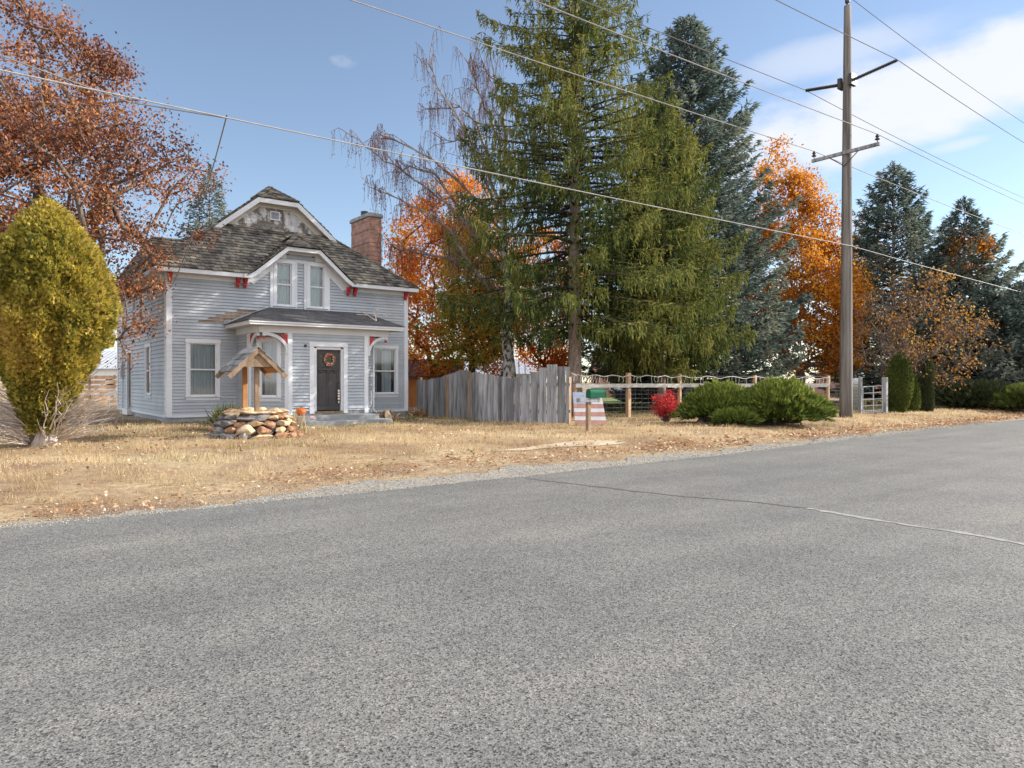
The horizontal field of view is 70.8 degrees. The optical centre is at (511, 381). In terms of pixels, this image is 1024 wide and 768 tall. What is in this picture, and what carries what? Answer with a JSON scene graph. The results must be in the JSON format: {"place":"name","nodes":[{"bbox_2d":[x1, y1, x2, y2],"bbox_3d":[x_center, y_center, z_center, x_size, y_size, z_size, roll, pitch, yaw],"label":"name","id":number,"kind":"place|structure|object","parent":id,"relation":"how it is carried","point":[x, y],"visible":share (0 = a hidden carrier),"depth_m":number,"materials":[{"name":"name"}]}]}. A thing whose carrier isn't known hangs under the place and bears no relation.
{"place":"outdoors","nodes":[
{"label":"outdoors","id":0,"kind":"place"},
{"bbox_2d":[4,418,146,423],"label":"garden path","id":1,"kind":"structure","parent":0,"point":[71,421],"depth_m":24.52,"materials":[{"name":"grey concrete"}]},
{"bbox_2d":[0,419,1023,767],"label":"road","id":2,"kind":"structure","parent":0,"point":[522,623],"depth_m":4.75,"materials":[{"name":"grey asphalt"}]},
{"bbox_2d":[526,478,808,507],"bbox_3d":[1.923,1.586,10.354,4.463,0.001,0.212,0,0,38],"label":"crack seal","id":3,"kind":"object","parent":2,"relation":"on","point":[674,495],"visible":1,"depth_m":10.09,"materials":[{"name":"black asphalt"}]},
{"bbox_2d":[805,508,1023,544],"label":"pale crack seal","id":4,"kind":"object","parent":2,"relation":"on","point":[990,537],"visible":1,"depth_m":7.92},
{"bbox_2d":[0,382,1023,524],"bbox_3d":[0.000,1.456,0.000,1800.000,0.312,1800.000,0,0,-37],"label":"ground","id":5,"kind":"structure","parent":0,"point":[86,489],"depth_m":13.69,"materials":[{"name":"beige plant"}]},
{"bbox_2d":[24,435,34,444],"bbox_3d":[-10.426,1.275,15.589,0.270,0.229,0.157,0,0,-37],"label":"log round","id":6,"kind":"object","parent":5,"relation":"on","point":[31,438],"visible":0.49,"depth_m":15.56,"materials":[{"name":"brown wood"}]},
{"bbox_2d":[0,194,123,446],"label":"golden cypress","id":7,"kind":"object","parent":5,"relation":"on","point":[61,308],"visible":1,"depth_m":15.01,"materials":[{"name":"yellow plant"}]},
{"bbox_2d":[79,350,116,394],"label":"white house","id":8,"kind":"structure","parent":5,"relation":"on","point":[110,357],"depth_m":66.00,"materials":[{"name":"metal"}]},
{"bbox_2d":[79,375,116,402],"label":"rail fence","id":9,"kind":"object","parent":5,"relation":"on","point":[89,386],"visible":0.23,"depth_m":44.94,"materials":[{"name":"brown wood"}]},
{"bbox_2d":[107,391,116,408],"bbox_3d":[-19.886,0.949,36.026,0.560,0.902,0.565,0,0,-37],"label":"garden chair","id":10,"kind":"object","parent":5,"relation":"on","point":[115,393],"visible":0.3,"depth_m":36.08,"materials":[{"name":"white paint"}]},
{"bbox_2d":[0,0,235,375],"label":"oak tree","id":11,"kind":"object","parent":5,"relation":"on","point":[39,138],"visible":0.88,"depth_m":20.12,"materials":[{"name":"brown plant"}]},
{"bbox_2d":[170,163,231,239],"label":"spruce tree","id":12,"kind":"object","parent":5,"relation":"on","point":[211,214],"visible":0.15,"depth_m":45.62,"materials":[{"name":"green plant"}]},
{"bbox_2d":[203,402,241,427],"bbox_3d":[-8.090,0.955,20.654,1.454,0.929,1.548,0,0,-37],"label":"yucca plant","id":13,"kind":"object","parent":5,"relation":"on","point":[216,415],"visible":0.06,"depth_m":20.46,"materials":[{"name":"green plant"}]},
{"bbox_2d":[204,347,302,438],"bbox_3d":[-6.547,0.350,18.308,2.343,2.403,2.075,0,0,-37],"label":"wishing well","id":14,"kind":"object","parent":5,"relation":"on","point":[257,420],"visible":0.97,"depth_m":17.76,"materials":[{"name":"beige stone"}]},
{"bbox_2d":[116,186,418,425],"bbox_3d":[-9.440,-2.955,28.355,9.971,9.310,13.380,0,0,-37],"label":"farmhouse","id":15,"kind":"object","parent":5,"relation":"on","point":[290,286],"visible":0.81,"depth_m":24.73,"materials":[{"name":"grey paint"}]},
{"bbox_2d":[122,349,133,414],"bbox_3d":[-15.115,0.030,28.408,0.300,2.540,1.050,0,0,-37],"label":"side door","id":16,"kind":"structure","parent":15,"relation":"in","point":[128,411],"depth_m":28.57,"materials":[{"name":"grey paint"}]},
{"bbox_2d":[132,294,135,329],"bbox_3d":[-14.516,-2.695,27.669,0.135,1.390,0.750,0,0,-37],"label":"window","id":17,"kind":"structure","parent":15,"relation":"in","point":[133,303],"depth_m":27.87,"materials":[{"name":"white paint"}]},
{"bbox_2d":[138,291,142,326],"bbox_3d":[-13.687,-2.695,26.573,0.135,1.390,0.800,0,0,-37],"label":"window","id":18,"kind":"structure","parent":15,"relation":"in","point":[139,300],"depth_m":26.81,"materials":[{"name":"white paint"}]},
{"bbox_2d":[143,343,151,398],"bbox_3d":[-12.780,-0.370,25.597,0.405,1.940,1.050,0,0,-37],"label":"window","id":19,"kind":"structure","parent":15,"relation":"in","point":[148,393],"depth_m":25.80,"materials":[{"name":"white paint"}]},
{"bbox_2d":[185,338,220,400],"bbox_3d":[-10.262,-0.385,23.880,1.140,2.030,0.243,0,0,-37],"label":"window","id":20,"kind":"structure","parent":15,"relation":"in","point":[202,357],"depth_m":23.93,"materials":[{"name":"white paint"}]},
{"bbox_2d":[256,337,281,400],"bbox_3d":[-7.871,-0.400,23.505,0.900,2.080,0.405,0,0,8],"label":"window","id":21,"kind":"structure","parent":15,"relation":"in","point":[270,389],"depth_m":23.41,"materials":[{"name":"white paint"}]},
{"bbox_2d":[273,259,295,308],"bbox_3d":[-8.145,-3.420,25.565,0.820,1.780,0.433,0,0,-37],"label":"window","id":22,"kind":"structure","parent":15,"relation":"in","point":[283,269],"depth_m":25.57,"materials":[{"name":"white paint"}]},
{"bbox_2d":[306,262,327,310],"bbox_3d":[-7.180,-3.420,26.295,0.820,1.780,0.433,0,0,-37],"label":"window","id":23,"kind":"structure","parent":15,"relation":"in","point":[316,272],"depth_m":26.32,"materials":[{"name":"white paint"}]},
{"bbox_2d":[317,350,339,409],"bbox_3d":[-6.186,-0.045,24.211,0.860,2.030,0.136,0,0,-37],"label":"front door","id":24,"kind":"structure","parent":15,"relation":"in","point":[328,377],"depth_m":24.23,"materials":[{"name":"grey paint"}]},
{"bbox_2d":[323,353,334,365],"bbox_3d":[-6.148,-0.733,24.189,0.458,0.479,0.097,0,0,-37],"label":"wreath","id":25,"kind":"object","parent":15,"relation":"attached to","point":[328,354],"visible":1,"depth_m":24.16,"materials":[{"name":"brown plant"}]},
{"bbox_2d":[356,309,392,320],"bbox_3d":[-4.921,-2.369,25.858,0.752,0.534,1.270,0,0,23],"label":"fallen branch","id":26,"kind":"object","parent":15,"relation":"on","point":[375,319],"visible":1,"depth_m":25.55,"materials":[{"name":"grey wood"}]},
{"bbox_2d":[372,345,398,396],"bbox_3d":[-5.003,-0.395,27.959,1.210,2.010,0.405,0,0,-37],"label":"window","id":27,"kind":"structure","parent":15,"relation":"in","point":[385,356],"depth_m":28.06,"materials":[{"name":"white paint"}]},
{"bbox_2d":[286,411,307,435],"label":"dry stalks","id":28,"kind":"object","parent":5,"relation":"on","point":[300,426],"visible":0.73,"depth_m":18.60,"materials":[{"name":"beige plant"}]},
{"bbox_2d":[296,406,305,414],"bbox_3d":[-6.715,0.921,22.881,0.332,0.306,0.324,0,0,-37],"label":"pumpkin","id":29,"kind":"object","parent":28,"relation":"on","point":[298,410],"visible":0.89,"depth_m":22.77,"materials":[{"name":"orange plant"}]},
{"bbox_2d":[385,410,391,418],"bbox_3d":[-4.242,1.155,24.738,0.240,0.354,0.168,0,0,-37],"label":"rock","id":30,"kind":"object","parent":5,"relation":"on","point":[388,415],"visible":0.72,"depth_m":24.69,"materials":[{"name":"beige stone"}]},
{"bbox_2d":[377,408,401,419],"bbox_3d":[-4.340,1.167,25.231,0.939,0.475,0.984,0,0,-9],"label":"dead plant","id":31,"kind":"object","parent":5,"relation":"on","point":[394,416],"visible":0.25,"depth_m":25.15,"materials":[{"name":"brown plant"}]},
{"bbox_2d":[404,407,428,416],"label":"dead plant","id":32,"kind":"object","parent":5,"relation":"on","point":[420,412],"visible":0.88,"depth_m":27.29,"materials":[{"name":"brown plant"}]},
{"bbox_2d":[408,359,462,406],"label":"garden shed","id":33,"kind":"structure","parent":5,"relation":"on","point":[412,387],"depth_m":39.00,"materials":[{"name":"brown wood"}]},
{"bbox_2d":[331,25,562,377],"bbox_3d":[-2.697,-7.948,33.003,11.104,16.964,4.124,0,0,-4],"label":"birch tree","id":34,"kind":"object","parent":5,"relation":"on","point":[508,368],"visible":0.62,"depth_m":32.72,"materials":[{"name":"brown plant"}]},
{"bbox_2d":[381,167,535,379],"bbox_3d":[-3.458,-5.226,40.236,10.236,13.652,9.735,0,0,-37],"label":"maple tree","id":35,"kind":"object","parent":5,"relation":"on","point":[418,341],"visible":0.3,"depth_m":38.46,"materials":[{"name":"orange plant"}]},
{"bbox_2d":[409,204,527,374],"bbox_3d":[-1.850,-3.654,36.044,5.511,10.507,6.129,0,0,30],"label":"ash tree","id":36,"kind":"object","parent":5,"relation":"on","point":[473,358],"visible":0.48,"depth_m":35.32,"materials":[{"name":"green plant"}]},
{"bbox_2d":[417,364,570,424],"bbox_3d":[-1.007,0.518,25.715,7.141,2.163,0.633,0,0,38],"label":"board fence","id":37,"kind":"object","parent":5,"relation":"on","point":[461,394],"visible":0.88,"depth_m":24.87,"materials":[{"name":"grey wood"}]},
{"bbox_2d":[464,359,536,400],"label":"metal barn","id":38,"kind":"structure","parent":5,"relation":"on","point":[520,369],"depth_m":52.74,"materials":[{"name":"white metal"}]},
{"bbox_2d":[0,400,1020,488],"bbox_3d":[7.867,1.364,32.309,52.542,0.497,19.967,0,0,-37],"label":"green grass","id":39,"kind":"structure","parent":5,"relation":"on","point":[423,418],"depth_m":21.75,"materials":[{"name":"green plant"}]},
{"bbox_2d":[0,419,1022,529],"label":"gravel shoulder","id":40,"kind":"object","parent":5,"relation":"on","point":[366,484],"visible":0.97,"depth_m":11.85,"materials":[{"name":"grey gravel"}]},
{"bbox_2d":[0,401,1023,524],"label":"fallen leaves","id":41,"kind":"object","parent":5,"relation":"on","point":[942,423],"visible":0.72,"depth_m":16.60,"materials":[{"name":"brown plant"}]},
{"bbox_2d":[499,227,592,378],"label":"maple tree","id":42,"kind":"object","parent":5,"relation":"on","point":[561,359],"visible":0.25,"depth_m":41.63,"materials":[{"name":"orange plant"}]},
{"bbox_2d":[494,440,625,450],"bbox_3d":[1.176,1.455,16.319,4.196,0.078,0.656,0,0,-43],"label":"dirt patch","id":43,"kind":"object","parent":5,"relation":"on","point":[577,444],"visible":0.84,"depth_m":16.59,"materials":[{"name":"beige soil"}]},
{"bbox_2d":[436,0,713,415],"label":"spruce tree","id":44,"kind":"object","parent":5,"relation":"on","point":[566,109],"visible":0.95,"depth_m":28.11,"materials":[{"name":"green plant"}]},
{"bbox_2d":[573,392,606,424],"bbox_3d":[2.504,0.866,23.241,1.132,1.028,0.262,0,0,11],"label":"flag board","id":45,"kind":"object","parent":5,"relation":"on","point":[597,411],"visible":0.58,"depth_m":23.21,"materials":[{"name":"multicoloured wood"}]},
{"bbox_2d":[576,388,605,431],"bbox_3d":[2.203,0.849,19.949,0.875,1.302,0.260,0,0,-27],"label":"mailbox","id":46,"kind":"object","parent":5,"relation":"on","point":[594,395],"visible":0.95,"depth_m":19.86,"materials":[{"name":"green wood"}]},
{"bbox_2d":[590,363,668,396],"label":"brick house","id":47,"kind":"structure","parent":5,"relation":"on","point":[601,381],"depth_m":62.11,"materials":[{"name":"brick"}]},
{"bbox_2d":[558,93,757,408],"bbox_3d":[6.261,-5.590,32.155,8.696,14.580,8.835,0,0,0],"label":"spruce tree","id":48,"kind":"object","parent":5,"relation":"on","point":[696,348],"visible":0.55,"depth_m":30.73,"materials":[{"name":"green plant"}]},
{"bbox_2d":[650,390,682,422],"bbox_3d":[5.374,0.867,25.016,1.169,1.182,1.111,0,0,-37],"label":"barberry bush","id":49,"kind":"object","parent":5,"relation":"on","point":[665,405],"visible":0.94,"depth_m":24.90,"materials":[{"name":"red plant"}]},
{"bbox_2d":[557,13,813,403],"bbox_3d":[9.118,-9.092,38.695,13.034,21.583,13.870,0,0,9],"label":"spruce tree","id":50,"kind":"object","parent":5,"relation":"on","point":[729,207],"visible":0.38,"depth_m":36.85,"materials":[{"name":"green plant"}]},
{"bbox_2d":[573,373,829,417],"bbox_3d":[7.907,0.685,29.348,11.998,2.031,0.762,0,0,-19],"label":"wire fence","id":51,"kind":"object","parent":5,"relation":"on","point":[628,385],"visible":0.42,"depth_m":28.50,"materials":[{"name":"brown wood"}]},
{"bbox_2d":[570,371,829,385],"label":"icicle lights","id":52,"kind":"object","parent":51,"relation":"hanging from","point":[685,376],"visible":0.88,"depth_m":28.99},
{"bbox_2d":[666,376,746,423],"bbox_3d":[6.948,0.699,24.177,3.493,1.748,2.288,0,0,8],"label":"juniper shrub","id":53,"kind":"object","parent":5,"relation":"on","point":[703,402],"visible":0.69,"depth_m":23.82,"materials":[{"name":"green plant"}]},
{"bbox_2d":[603,401,832,413],"bbox_3d":[10.686,1.290,35.934,15.601,0.478,5.258,0,0,-14],"label":"flowerbed growth","id":54,"kind":"object","parent":5,"relation":"on","point":[614,408],"visible":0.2,"depth_m":32.84,"materials":[{"name":"plant"}]},
{"bbox_2d":[708,404,767,424],"bbox_3d":[7.149,1.038,22.963,1.769,0.662,1.432,0,0,-12],"label":"juniper shrub","id":55,"kind":"object","parent":5,"relation":"on","point":[734,414],"visible":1,"depth_m":22.59,"materials":[{"name":"green plant"}]},
{"bbox_2d":[730,374,840,423],"bbox_3d":[8.799,0.556,23.579,3.595,1.627,3.392,0,0,-37],"label":"juniper shrub","id":56,"kind":"object","parent":5,"relation":"on","point":[782,400],"visible":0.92,"depth_m":22.86,"materials":[{"name":"green plant"}]},
{"bbox_2d":[737,132,883,383],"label":"maple tree","id":57,"kind":"object","parent":5,"relation":"on","point":[820,257],"visible":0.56,"depth_m":42.48,"materials":[{"name":"orange plant"}]},
{"bbox_2d":[812,372,881,396],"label":"brown house","id":58,"kind":"structure","parent":5,"relation":"on","point":[819,391],"depth_m":67.94,"materials":[{"name":"wood"}]},
{"bbox_2d":[805,0,897,417],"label":"utility pole","id":59,"kind":"object","parent":5,"relation":"on","point":[847,81],"visible":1,"depth_m":28.05,"materials":[{"name":"brown wood"}]},
{"bbox_2d":[0,69,1023,292],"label":"power line","id":60,"kind":"object","parent":59,"relation":"attached to","point":[421,158],"visible":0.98,"depth_m":15.90,"materials":[{"name":"grey metal"}]},
{"bbox_2d":[0,55,226,118],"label":"support wire","id":61,"kind":"object","parent":60,"relation":"attached to","point":[105,93],"visible":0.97,"depth_m":12.86,"materials":[{"name":"grey metal"}]},
{"bbox_2d":[170,115,226,287],"bbox_3d":[-8.239,-4.070,18.525,0.025,2.126,10.822,0,0,-31],"label":"service drop","id":62,"kind":"object","parent":60,"relation":"attached to","point":[204,196],"visible":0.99,"depth_m":16.35,"materials":[{"name":"metal"}]},
{"bbox_2d":[350,0,1023,233],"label":"power line","id":63,"kind":"object","parent":59,"relation":"attached to","point":[636,94],"visible":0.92,"depth_m":22.27,"materials":[{"name":"grey metal"}]},
{"bbox_2d":[532,0,1023,203],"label":"power line","id":64,"kind":"object","parent":59,"relation":"attached to","point":[749,85],"visible":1,"depth_m":21.84,"materials":[{"name":"grey metal"}]},
{"bbox_2d":[581,0,1023,197],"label":"power line","id":65,"kind":"object","parent":59,"relation":"attached to","point":[775,78],"visible":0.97,"depth_m":27.45,"materials":[{"name":"metal"}]},
{"bbox_2d":[776,0,1023,142],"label":"power line","id":66,"kind":"object","parent":59,"relation":"attached to","point":[896,59],"visible":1,"depth_m":26.36,"materials":[{"name":"metal"}]},
{"bbox_2d":[853,0,1023,122],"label":"power line","id":67,"kind":"object","parent":59,"relation":"attached to","point":[931,58],"visible":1,"depth_m":32.48,"materials":[{"name":"metal"}]},
{"bbox_2d":[830,377,887,413],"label":"metal gate","id":68,"kind":"structure","parent":5,"relation":"on","point":[884,392],"depth_m":31.17,"materials":[{"name":"grey metal"}]},
{"bbox_2d":[839,208,890,387],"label":"elm tree","id":69,"kind":"object","parent":5,"relation":"on","point":[861,257],"visible":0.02,"depth_m":51.92,"materials":[{"name":"orange plant"}]},
{"bbox_2d":[863,398,877,407],"bbox_3d":[18.786,1.170,38.006,1.647,0.560,0.366,0,0,-37],"label":"garden bench","id":70,"kind":"object","parent":5,"relation":"on","point":[875,402],"visible":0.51,"depth_m":37.88,"materials":[{"name":"beige stone"}]},
{"bbox_2d":[802,160,990,400],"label":"spruce tree","id":71,"kind":"object","parent":5,"relation":"on","point":[916,226],"visible":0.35,"depth_m":45.90,"materials":[{"name":"green plant"}]},
{"bbox_2d":[885,351,914,412],"bbox_3d":[17.463,0.113,32.493,1.264,2.975,1.332,0,0,-37],"label":"arborvitae","id":72,"kind":"object","parent":5,"relation":"on","point":[901,381],"visible":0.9,"depth_m":32.13,"materials":[{"name":"green plant"}]},
{"bbox_2d":[907,374,921,411],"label":"arborvitae","id":73,"kind":"object","parent":5,"relation":"on","point":[915,404],"visible":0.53,"depth_m":32.95,"materials":[{"name":"green plant"}]},
{"bbox_2d":[916,357,935,411],"bbox_3d":[19.288,0.203,33.594,0.874,2.794,0.878,0,0,-37],"label":"arborvitae","id":74,"kind":"object","parent":5,"relation":"on","point":[927,388],"visible":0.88,"depth_m":33.34,"materials":[{"name":"green plant"}]},
{"bbox_2d":[861,195,1023,386],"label":"spruce tree","id":75,"kind":"object","parent":5,"relation":"on","point":[991,276],"visible":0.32,"depth_m":41.79,"materials":[{"name":"green plant"}]},
{"bbox_2d":[911,285,1023,408],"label":"spruce tree","id":76,"kind":"object","parent":5,"relation":"on","point":[997,307],"visible":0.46,"depth_m":39.02,"materials":[{"name":"green plant"}]},
{"bbox_2d":[934,376,1010,407],"bbox_3d":[23.800,0.574,37.047,7.282,1.681,3.925,0,0,-1],"label":"juniper shrub","id":77,"kind":"object","parent":5,"relation":"on","point":[970,394],"visible":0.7,"depth_m":36.19,"materials":[{"name":"green plant"}]},
{"bbox_2d":[938,221,1006,372],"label":"elm tree","id":78,"kind":"object","parent":5,"relation":"on","point":[984,249],"visible":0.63,"depth_m":41.87,"materials":[{"name":"orange plant"}]},
{"bbox_2d":[934,279,1023,382],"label":"spruce tree","id":79,"kind":"object","parent":5,"relation":"on","point":[1005,322],"visible":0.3,"depth_m":39.13,"materials":[{"name":"green plant"}]},
{"bbox_2d":[977,382,1023,409],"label":"juniper shrub","id":80,"kind":"object","parent":5,"relation":"on","point":[1012,396],"visible":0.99,"depth_m":35.12,"materials":[{"name":"green plant"}]},
{"bbox_2d":[0,0,1023,382],"label":"sky","id":81,"kind":"structure","parent":0,"point":[312,67],"materials":[{"name":"blue"}]},
{"bbox_2d":[602,397,655,403],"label":"lawn","id":82,"kind":"structure","parent":0,"point":[609,400],"depth_m":49.45,"materials":[{"name":"green plant"}]},
{"bbox_2d":[612,388,675,400],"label":"parked car","id":83,"kind":"object","parent":82,"relation":"on","point":[619,389],"visible":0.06,"depth_m":49.18,"materials":[{"name":"blue paint"}]},
{"bbox_2d":[853,399,881,410],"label":"side lawn","id":84,"kind":"structure","parent":0,"point":[870,407],"depth_m":36.71,"materials":[{"name":"green plant"}]},
{"bbox_2d":[853,378,857,408],"bbox_3d":[17.173,0.610,36.000,0.600,1.580,0.600,0,0,-37],"label":"white drum","id":85,"kind":"object","parent":84,"relation":"on","point":[855,393],"visible":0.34,"depth_m":35.81,"materials":[{"name":"white plastic"}]},
{"bbox_2d":[834,265,1009,391],"bbox_3d":[19.598,-1.997,34.379,7.278,7.194,6.792,0,0,-37],"label":"crabapple tree","id":86,"kind":"object","parent":84,"relation":"on","point":[885,345],"visible":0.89,"depth_m":33.93,"materials":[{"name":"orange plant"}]}
]}

